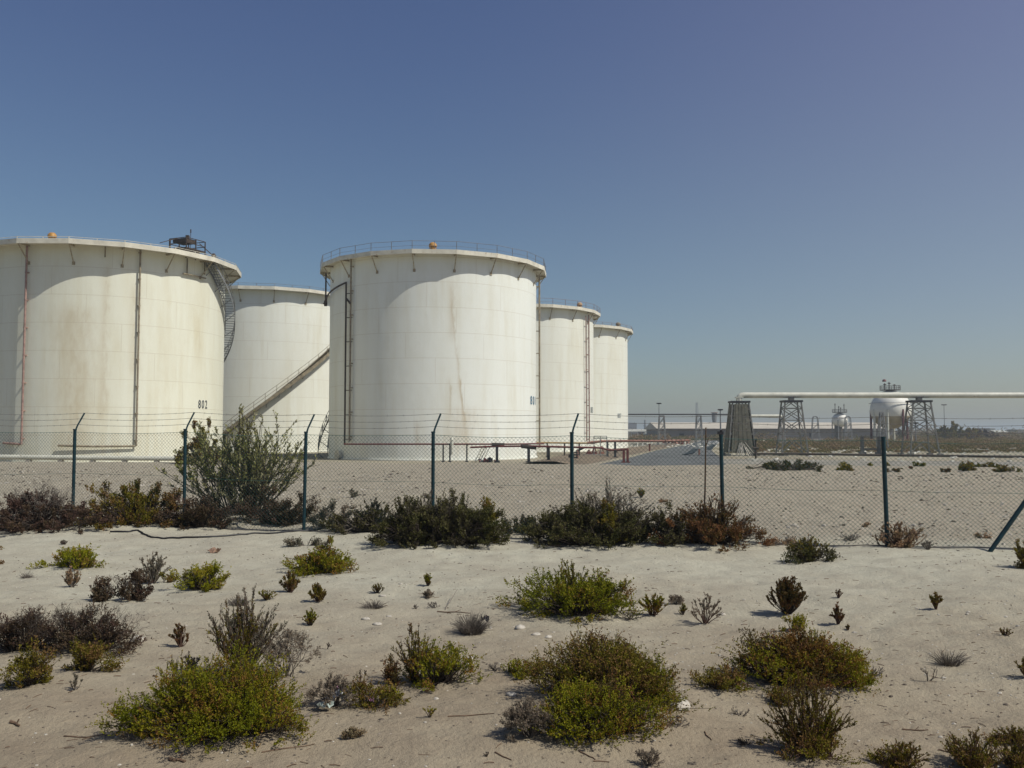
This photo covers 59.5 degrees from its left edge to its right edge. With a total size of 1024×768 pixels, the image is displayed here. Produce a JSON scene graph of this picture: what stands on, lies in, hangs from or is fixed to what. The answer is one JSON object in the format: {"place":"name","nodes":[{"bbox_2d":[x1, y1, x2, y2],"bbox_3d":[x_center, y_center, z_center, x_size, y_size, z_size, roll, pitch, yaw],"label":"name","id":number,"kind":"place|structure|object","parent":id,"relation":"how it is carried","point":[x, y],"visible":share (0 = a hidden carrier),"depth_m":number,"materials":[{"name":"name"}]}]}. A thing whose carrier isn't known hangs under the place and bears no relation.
{"place":"outdoors","nodes":[
{"label":"outdoors","id":0,"kind":"place"},
{"bbox_2d":[0,440,1023,767],"bbox_3d":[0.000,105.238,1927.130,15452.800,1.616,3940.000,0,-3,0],"label":"ground","id":1,"kind":"structure","parent":0,"point":[406,736],"depth_m":9.02,"materials":[{"name":"beige sand"}]},
{"bbox_2d":[0,635,62,688],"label":"shrub","id":2,"kind":"object","parent":1,"relation":"on","point":[33,667],"visible":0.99,"depth_m":6.21,"materials":[{"name":"green plant"}]},
{"bbox_2d":[0,479,114,534],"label":"shrub","id":3,"kind":"object","parent":1,"relation":"on","point":[19,515],"visible":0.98,"depth_m":15.78,"materials":[{"name":"brown plant"}]},
{"bbox_2d":[26,543,106,569],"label":"shrub","id":4,"kind":"object","parent":1,"relation":"on","point":[74,557],"visible":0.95,"depth_m":11.85,"materials":[{"name":"green plant"}]},
{"bbox_2d":[61,566,81,587],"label":"tuft","id":5,"kind":"object","parent":1,"relation":"on","point":[70,580],"visible":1,"depth_m":10.48,"materials":[{"name":"beige plant"}]},
{"bbox_2d":[0,592,151,656],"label":"shrub","id":6,"kind":"object","parent":1,"relation":"on","point":[32,624],"visible":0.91,"depth_m":7.31,"materials":[{"name":"brown plant"}]},
{"bbox_2d":[61,634,129,671],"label":"shrub","id":7,"kind":"object","parent":1,"relation":"on","point":[86,657],"visible":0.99,"depth_m":6.65,"materials":[{"name":"green plant"}]},
{"bbox_2d":[0,455,218,462],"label":"white pipe","id":8,"kind":"object","parent":1,"relation":"on","point":[116,458],"visible":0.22,"depth_m":73.60,"materials":[{"name":"metal"}]},
{"bbox_2d":[0,229,240,461],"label":"storage tank","id":9,"kind":"object","parent":1,"relation":"on","point":[112,329],"visible":0.94,"depth_m":80.39,"materials":[{"name":"white metal"}]},
{"bbox_2d":[88,568,154,601],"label":"shrub","id":10,"kind":"object","parent":1,"relation":"on","point":[102,588],"visible":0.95,"depth_m":9.58,"materials":[{"name":"brown plant"}]},
{"bbox_2d":[59,478,189,529],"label":"shrub","id":11,"kind":"object","parent":1,"relation":"on","point":[136,512],"visible":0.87,"depth_m":16.59,"materials":[{"name":"green plant"}]},
{"bbox_2d":[136,551,177,583],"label":"shrub","id":12,"kind":"object","parent":1,"relation":"on","point":[154,574],"visible":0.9,"depth_m":11.03,"materials":[{"name":"grey plant"}]},
{"bbox_2d":[168,622,189,646],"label":"tuft","id":13,"kind":"object","parent":1,"relation":"on","point":[178,631],"visible":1,"depth_m":7.50,"materials":[{"name":"brown plant"}]},
{"bbox_2d":[180,650,200,669],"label":"tuft","id":14,"kind":"object","parent":1,"relation":"on","point":[193,660],"visible":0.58,"depth_m":6.75,"materials":[{"name":"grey plant"}]},
{"bbox_2d":[173,417,218,464],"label":"bush","id":15,"kind":"object","parent":1,"relation":"on","point":[195,439],"visible":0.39,"depth_m":35.70,"materials":[{"name":"green plant"}]},
{"bbox_2d":[147,494,248,530],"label":"shrub","id":16,"kind":"object","parent":1,"relation":"on","point":[199,515],"visible":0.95,"depth_m":16.55,"materials":[{"name":"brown plant"}]},
{"bbox_2d":[169,559,231,592],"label":"shrub","id":17,"kind":"object","parent":1,"relation":"on","point":[199,578],"visible":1,"depth_m":10.48,"materials":[{"name":"green plant"}]},
{"bbox_2d":[85,639,318,753],"bbox_3d":[-1.690,1.800,5.254,1.192,0.592,1.075,-2,-4,31],"label":"shrub","id":18,"kind":"object","parent":1,"relation":"on","point":[238,702],"visible":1,"depth_m":5.11,"materials":[{"name":"green plant"}]},
{"bbox_2d":[110,528,319,538],"bbox_3d":[-5.236,2.603,15.587,3.621,0.075,0.996,0,-3,-4],"label":"hose","id":19,"kind":"object","parent":1,"relation":"on","point":[147,535],"visible":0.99,"depth_m":15.54,"materials":[{"name":"black rubber"}]},
{"bbox_2d":[154,403,317,514],"bbox_3d":[-5.551,1.605,18.000,3.333,2.424,2.072,0,-3,0],"label":"tall shrub","id":20,"kind":"object","parent":1,"relation":"on","point":[249,475],"visible":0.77,"depth_m":17.88,"materials":[{"name":"green plant"}]},
{"bbox_2d":[224,595,250,605],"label":"tuft","id":21,"kind":"object","parent":1,"relation":"on","point":[233,602],"visible":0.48,"depth_m":9.22,"materials":[{"name":"plant"}]},
{"bbox_2d":[206,586,321,676],"bbox_3d":[-1.853,1.831,6.635,0.873,0.690,0.478,0,-3,0],"label":"shrub","id":22,"kind":"object","parent":1,"relation":"on","point":[243,632],"visible":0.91,"depth_m":6.60,"materials":[{"name":"grey plant"}]},
{"bbox_2d":[258,590,277,599],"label":"tuft","id":23,"kind":"object","parent":1,"relation":"on","point":[265,596],"visible":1,"depth_m":9.60,"materials":[{"name":"green plant"}]},
{"bbox_2d":[222,283,329,452],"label":"storage tank","id":24,"kind":"object","parent":1,"relation":"on","point":[277,360],"visible":0.43,"depth_m":120.81,"materials":[{"name":"white metal"}]},
{"bbox_2d":[238,481,329,526],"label":"shrub","id":25,"kind":"object","parent":1,"relation":"on","point":[272,506],"visible":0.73,"depth_m":17.02,"materials":[{"name":"brown plant"}]},
{"bbox_2d":[279,570,300,592],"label":"tuft","id":26,"kind":"object","parent":1,"relation":"on","point":[290,584],"visible":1,"depth_m":10.07,"materials":[{"name":"green plant"}]},
{"bbox_2d":[283,535,333,547],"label":"shrub","id":27,"kind":"object","parent":1,"relation":"on","point":[297,541],"visible":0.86,"depth_m":14.09,"materials":[{"name":"grey plant"}]},
{"bbox_2d":[302,607,318,625],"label":"tuft","id":28,"kind":"object","parent":1,"relation":"on","point":[309,620],"visible":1,"depth_m":8.48,"materials":[{"name":"green plant"}]},
{"bbox_2d":[307,582,326,601],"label":"tuft","id":29,"kind":"object","parent":1,"relation":"on","point":[318,594],"visible":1,"depth_m":9.57,"materials":[{"name":"green plant"}]},
{"bbox_2d":[281,535,359,576],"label":"shrub","id":30,"kind":"object","parent":1,"relation":"on","point":[320,561],"visible":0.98,"depth_m":11.62,"materials":[{"name":"green plant"}]},
{"bbox_2d":[306,497,355,529],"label":"shrub","id":31,"kind":"object","parent":1,"relation":"on","point":[332,504],"visible":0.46,"depth_m":16.38,"materials":[{"name":"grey plant"}]},
{"bbox_2d":[341,725,367,738],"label":"shrub","id":32,"kind":"object","parent":1,"relation":"on","point":[353,732],"visible":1,"depth_m":5.16,"materials":[{"name":"beige plant"}]},
{"bbox_2d":[319,497,393,534],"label":"shrub","id":33,"kind":"object","parent":1,"relation":"on","point":[362,520],"visible":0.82,"depth_m":15.81,"materials":[{"name":"green plant"}]},
{"bbox_2d":[303,669,411,714],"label":"shrub","id":34,"kind":"object","parent":1,"relation":"on","point":[362,692],"visible":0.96,"depth_m":5.76,"materials":[{"name":"green plant"}]},
{"bbox_2d":[357,597,386,608],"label":"tuft","id":35,"kind":"object","parent":1,"relation":"on","point":[374,605],"visible":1,"depth_m":9.24,"materials":[{"name":"plant"}]},
{"bbox_2d":[318,240,545,460],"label":"storage tank","id":36,"kind":"object","parent":1,"relation":"on","point":[416,335],"visible":0.94,"depth_m":88.65,"materials":[{"name":"white metal"}]},
{"bbox_2d":[380,623,491,691],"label":"shrub","id":37,"kind":"object","parent":1,"relation":"on","point":[426,665],"visible":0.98,"depth_m":6.31,"materials":[{"name":"green plant"}]},
{"bbox_2d":[364,488,513,549],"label":"shrub","id":38,"kind":"object","parent":1,"relation":"on","point":[412,525],"visible":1,"depth_m":13.98,"materials":[{"name":"green plant"}]},
{"bbox_2d":[344,437,543,461],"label":"pipe","id":39,"kind":"object","parent":1,"relation":"on","point":[451,447],"visible":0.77,"depth_m":84.28,"materials":[{"name":"red metal"}]},
{"bbox_2d":[449,611,494,635],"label":"shrub","id":40,"kind":"object","parent":1,"relation":"on","point":[473,626],"visible":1,"depth_m":8.14,"materials":[{"name":"grey plant"}]},
{"bbox_2d":[0,412,1023,551],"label":"chain link fence","id":41,"kind":"object","parent":1,"relation":"on","point":[886,516],"visible":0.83,"depth_m":15.07,"materials":[{"name":"metal"}]},
{"bbox_2d":[0,537,1023,767],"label":"pebbles","id":42,"kind":"object","parent":1,"relation":"on","point":[719,655],"visible":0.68,"depth_m":8.13,"materials":[{"name":"stone"}]},
{"bbox_2d":[3,530,1023,767],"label":"crumbs","id":43,"kind":"object","parent":1,"relation":"on","point":[694,762],"visible":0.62,"depth_m":6.48,"materials":[{"name":"stone"}]},
{"bbox_2d":[494,514,540,535],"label":"shrub","id":44,"kind":"object","parent":1,"relation":"on","point":[524,521],"visible":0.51,"depth_m":16.03,"materials":[{"name":"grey plant"}]},
{"bbox_2d":[500,658,539,679],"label":"shrub","id":45,"kind":"object","parent":1,"relation":"on","point":[515,674],"visible":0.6,"depth_m":6.48,"materials":[{"name":"green plant"}]},
{"bbox_2d":[499,695,559,741],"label":"shrub","id":46,"kind":"object","parent":1,"relation":"on","point":[522,715],"visible":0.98,"depth_m":5.07,"materials":[{"name":"grey plant"}]},
{"bbox_2d":[470,443,628,462],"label":"product pipe","id":47,"kind":"object","parent":1,"relation":"on","point":[548,451],"visible":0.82,"depth_m":82.13,"materials":[{"name":"metal"}]},
{"bbox_2d":[536,442,594,456],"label":"pipe","id":48,"kind":"object","parent":1,"relation":"on","point":[578,443],"visible":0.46,"depth_m":98.72,"materials":[{"name":"metal"}]},
{"bbox_2d":[536,298,600,451],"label":"storage tank","id":49,"kind":"object","parent":1,"relation":"on","point":[566,363],"visible":0.48,"depth_m":126.14,"materials":[{"name":"white metal"}]},
{"bbox_2d":[492,558,648,623],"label":"shrub","id":50,"kind":"object","parent":1,"relation":"on","point":[570,595],"visible":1,"depth_m":8.95,"materials":[{"name":"green plant"}]},
{"bbox_2d":[517,478,666,549],"bbox_3d":[1.306,2.111,14.423,2.473,1.238,1.828,0,-3,0],"label":"shrub","id":51,"kind":"object","parent":1,"relation":"on","point":[608,523],"visible":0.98,"depth_m":14.20,"materials":[{"name":"green plant"}]},
{"bbox_2d":[515,666,676,750],"bbox_3d":[0.533,1.869,5.168,0.783,0.424,0.858,-2,-4,37],"label":"shrub","id":52,"kind":"object","parent":1,"relation":"on","point":[596,710],"visible":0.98,"depth_m":5.11,"materials":[{"name":"green plant"}]},
{"bbox_2d":[505,617,715,722],"bbox_3d":[0.647,1.847,5.906,1.382,0.577,0.974,-1,-3,22],"label":"shrub","id":53,"kind":"object","parent":1,"relation":"on","point":[595,660],"visible":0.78,"depth_m":5.76,"materials":[{"name":"green plant"}]},
{"bbox_2d":[593,321,632,448],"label":"storage tank","id":54,"kind":"object","parent":1,"relation":"on","point":[610,370],"visible":0.38,"depth_m":150.10,"materials":[{"name":"white metal"}]},
{"bbox_2d":[533,441,697,463],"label":"earth bank","id":55,"kind":"structure","parent":1,"relation":"on","point":[563,458],"depth_m":98.31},
{"bbox_2d":[587,439,690,457],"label":"pipe","id":56,"kind":"object","parent":1,"relation":"on","point":[641,441],"visible":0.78,"depth_m":97.69,"materials":[{"name":"metal"}]},
{"bbox_2d":[634,747,665,766],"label":"tuft","id":57,"kind":"object","parent":1,"relation":"on","point":[645,756],"visible":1,"depth_m":4.79,"materials":[{"name":"grey plant"}]},
{"bbox_2d":[638,593,667,615],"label":"tuft","id":58,"kind":"object","parent":1,"relation":"on","point":[657,603],"visible":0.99,"depth_m":9.00,"materials":[{"name":"green plant"}]},
{"bbox_2d":[657,415,666,445],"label":"pipe trestle","id":59,"kind":"object","parent":1,"relation":"on","point":[663,420],"visible":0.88,"depth_m":174.58,"materials":[{"name":"metal"}]},
{"bbox_2d":[628,414,727,414],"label":"thin pipe","id":60,"kind":"object","parent":59,"relation":"on","point":[677,414],"visible":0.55,"depth_m":174.82,"materials":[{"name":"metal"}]},
{"bbox_2d":[668,594,684,604],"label":"tuft","id":61,"kind":"object","parent":1,"relation":"on","point":[680,600],"visible":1,"depth_m":9.61,"materials":[{"name":"grey plant"}]},
{"bbox_2d":[667,698,690,709],"bbox_3d":[1.080,2.082,5.797,0.161,0.105,0.167,0,-3,0],"label":"stone","id":62,"kind":"object","parent":1,"relation":"on","point":[686,702],"visible":0.23,"depth_m":5.75,"materials":[{"name":"stone"}]},
{"bbox_2d":[694,415,703,445],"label":"pipe trestle","id":63,"kind":"object","parent":1,"relation":"on","point":[700,426],"visible":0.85,"depth_m":174.42,"materials":[{"name":"metal"}]},
{"bbox_2d":[704,427,708,506],"bbox_3d":[3.163,1.641,14.711,0.057,1.852,0.474,0,-3,0],"label":"wooden stick","id":64,"kind":"object","parent":1,"relation":"on","point":[705,466],"visible":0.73,"depth_m":14.65,"materials":[{"name":"brown wood"}]},
{"bbox_2d":[691,592,722,623],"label":"shrub","id":65,"kind":"object","parent":1,"relation":"on","point":[705,620],"visible":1,"depth_m":8.72,"materials":[{"name":"grey plant"}]},
{"bbox_2d":[644,492,777,551],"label":"shrub","id":66,"kind":"object","parent":1,"relation":"on","point":[703,525],"visible":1,"depth_m":13.93,"materials":[{"name":"brown plant"}]},
{"bbox_2d":[687,660,753,694],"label":"shrub","id":67,"kind":"object","parent":1,"relation":"on","point":[722,681],"visible":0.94,"depth_m":6.33,"materials":[{"name":"green plant"}]},
{"bbox_2d":[723,397,759,455],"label":"pipe tower","id":68,"kind":"structure","parent":1,"relation":"on","point":[734,419],"depth_m":104.91,"materials":[{"name":"grey metal"}]},
{"bbox_2d":[736,392,1023,400],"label":"overhead pipe","id":69,"kind":"object","parent":68,"relation":"on","point":[884,394],"visible":0.98,"depth_m":105.80,"materials":[{"name":"white metal"}]},
{"bbox_2d":[645,422,895,439],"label":"warehouse","id":70,"kind":"structure","parent":1,"relation":"on","point":[857,429],"depth_m":325.56,"materials":[{"name":"metal"}]},
{"bbox_2d":[762,680,792,705],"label":"shrub","id":71,"kind":"object","parent":1,"relation":"on","point":[771,693],"visible":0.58,"depth_m":6.12,"materials":[{"name":"green plant"}]},
{"bbox_2d":[760,534,808,547],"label":"ground clump","id":72,"kind":"object","parent":1,"relation":"on","point":[784,542],"visible":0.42,"depth_m":14.06,"materials":[{"name":"beige plant"}]},
{"bbox_2d":[746,458,823,471],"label":"ground clump","id":73,"kind":"object","parent":1,"relation":"on","point":[794,466],"visible":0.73,"depth_m":32.45,"materials":[{"name":"green plant"}]},
{"bbox_2d":[765,576,807,614],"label":"shrub","id":74,"kind":"object","parent":1,"relation":"on","point":[789,596],"visible":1,"depth_m":9.08,"materials":[{"name":"brown plant"}]},
{"bbox_2d":[774,396,808,455],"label":"pipe tower","id":75,"kind":"structure","parent":1,"relation":"on","point":[790,400],"depth_m":105.21,"materials":[{"name":"grey metal"}]},
{"bbox_2d":[778,613,809,631],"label":"tuft","id":76,"kind":"object","parent":1,"relation":"on","point":[797,619],"visible":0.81,"depth_m":8.31,"materials":[{"name":"green plant"}]},
{"bbox_2d":[708,620,882,696],"bbox_3d":[2.091,2.003,6.609,1.253,0.501,1.038,0,-3,0],"label":"shrub","id":77,"kind":"object","parent":1,"relation":"on","point":[824,660],"visible":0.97,"depth_m":6.53,"materials":[{"name":"green plant"}]},
{"bbox_2d":[750,667,865,765],"bbox_3d":[1.648,1.864,5.072,0.508,0.507,0.522,1,-3,-18],"label":"shrub","id":78,"kind":"object","parent":1,"relation":"on","point":[814,740],"visible":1,"depth_m":5.03,"materials":[{"name":"green plant"}]},
{"bbox_2d":[780,533,839,564],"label":"shrub","id":79,"kind":"object","parent":1,"relation":"on","point":[802,551],"visible":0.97,"depth_m":12.48,"materials":[{"name":"green plant"}]},
{"bbox_2d":[628,424,1023,452],"bbox_3d":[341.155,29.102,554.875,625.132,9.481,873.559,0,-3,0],"label":"scrub","id":80,"kind":"object","parent":1,"relation":"on","point":[1014,437],"visible":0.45,"depth_m":174.01,"materials":[{"name":"green plant"}]},
{"bbox_2d":[631,441,1021,461],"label":"rubble","id":81,"kind":"object","parent":1,"relation":"on","point":[843,450],"visible":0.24,"depth_m":117.59,"materials":[{"name":"grey stone"}]},
{"bbox_2d":[829,602,844,623],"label":"tuft","id":82,"kind":"object","parent":1,"relation":"on","point":[839,617],"visible":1,"depth_m":8.59,"materials":[{"name":"brown plant"}]},
{"bbox_2d":[832,406,848,439],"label":"spherical tank","id":83,"kind":"object","parent":1,"relation":"on","point":[837,423],"visible":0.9,"depth_m":298.43,"materials":[{"name":"silver metal"}]},
{"bbox_2d":[843,416,852,439],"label":"pipe trestle","id":84,"kind":"object","parent":1,"relation":"on","point":[850,429],"visible":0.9,"depth_m":261.34,"materials":[{"name":"metal"}]},
{"bbox_2d":[858,436,881,453],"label":"frame","id":85,"kind":"object","parent":1,"relation":"on","point":[862,445],"visible":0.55,"depth_m":107.63,"materials":[{"name":"grey metal"}]},
{"bbox_2d":[876,412,888,446],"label":"pipe trestle","id":86,"kind":"object","parent":1,"relation":"on","point":[880,420],"visible":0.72,"depth_m":149.61,"materials":[{"name":"metal"}]},
{"bbox_2d":[754,453,1023,457],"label":"ground pipe","id":87,"kind":"object","parent":1,"relation":"on","point":[918,455],"visible":0.73,"depth_m":100.61,"materials":[{"name":"metal"}]},
{"bbox_2d":[869,379,913,441],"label":"spherical tank","id":88,"kind":"object","parent":1,"relation":"on","point":[894,409],"visible":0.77,"depth_m":211.95,"materials":[{"name":"white metal"}]},
{"bbox_2d":[859,739,929,767],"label":"shrub","id":89,"kind":"object","parent":1,"relation":"on","point":[899,758],"visible":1,"depth_m":4.96,"materials":[{"name":"green plant"}]},
{"bbox_2d":[872,521,926,547],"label":"shrub","id":90,"kind":"object","parent":1,"relation":"on","point":[896,539],"visible":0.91,"depth_m":13.55,"materials":[{"name":"beige plant"}]},
{"bbox_2d":[897,396,943,454],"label":"pipe tower","id":91,"kind":"structure","parent":1,"relation":"on","point":[918,400],"depth_m":105.18,"materials":[{"name":"grey metal"}]},
{"bbox_2d":[929,591,943,609],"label":"tuft","id":92,"kind":"object","parent":1,"relation":"on","point":[936,600],"visible":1,"depth_m":8.98,"materials":[{"name":"green plant"}]},
{"bbox_2d":[926,647,971,666],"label":"shrub","id":93,"kind":"object","parent":1,"relation":"on","point":[949,662],"visible":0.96,"depth_m":7.15,"materials":[{"name":"grey plant"}]},
{"bbox_2d":[933,421,982,439],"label":"tree","id":94,"kind":"object","parent":1,"relation":"on","point":[942,431],"visible":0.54,"depth_m":298.00,"materials":[{"name":"green plant"}]},
{"bbox_2d":[958,461,977,470],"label":"ground clump","id":95,"kind":"object","parent":1,"relation":"on","point":[966,467],"visible":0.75,"depth_m":32.92,"materials":[{"name":"green plant"}]},
{"bbox_2d":[939,727,1009,767],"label":"shrub","id":96,"kind":"object","parent":1,"relation":"on","point":[971,755],"visible":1,"depth_m":4.95,"materials":[{"name":"green plant"}]},
{"bbox_2d":[970,428,1001,438],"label":"tree","id":97,"kind":"object","parent":1,"relation":"on","point":[985,431],"visible":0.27,"depth_m":318.84,"materials":[{"name":"green plant"}]},
{"bbox_2d":[981,724,1023,745],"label":"shrub","id":98,"kind":"object","parent":1,"relation":"on","point":[1012,732],"visible":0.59,"depth_m":5.32,"materials":[{"name":"green plant"}]},
{"bbox_2d":[992,464,1022,471],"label":"ground clump","id":99,"kind":"object","parent":1,"relation":"on","point":[999,468],"visible":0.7,"depth_m":32.31,"materials":[{"name":"green plant"}]},
{"bbox_2d":[993,732,1023,767],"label":"shrub","id":100,"kind":"object","parent":1,"relation":"on","point":[1015,758],"visible":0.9,"depth_m":4.97,"materials":[{"name":"green plant"}]},
{"bbox_2d":[1012,538,1023,568],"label":"shrub","id":101,"kind":"object","parent":1,"relation":"on","point":[1019,551],"visible":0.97,"depth_m":11.36,"materials":[{"name":"green plant"}]},
{"bbox_2d":[0,466,1023,545],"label":"gravel","id":102,"kind":"structure","parent":0,"point":[796,525],"depth_m":24.00,"materials":[{"name":"beige gravel"}]},
{"bbox_2d":[0,0,1023,430],"label":"sky","id":103,"kind":"structure","parent":0,"point":[770,195],"materials":[{"name":"blue"}]},
{"bbox_2d":[2,546,1023,767],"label":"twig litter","id":104,"kind":"object","parent":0,"point":[543,646],"visible":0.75,"depth_m":7.07,"materials":[{"name":"brown wood"}]},
{"bbox_2d":[598,440,719,465],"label":"road","id":105,"kind":"structure","parent":0,"point":[643,459],"depth_m":94.40,"materials":[{"name":"grey asphalt"}]},
{"bbox_2d":[723,459,1023,465],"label":"track","id":106,"kind":"structure","parent":0,"point":[859,462],"depth_m":82.14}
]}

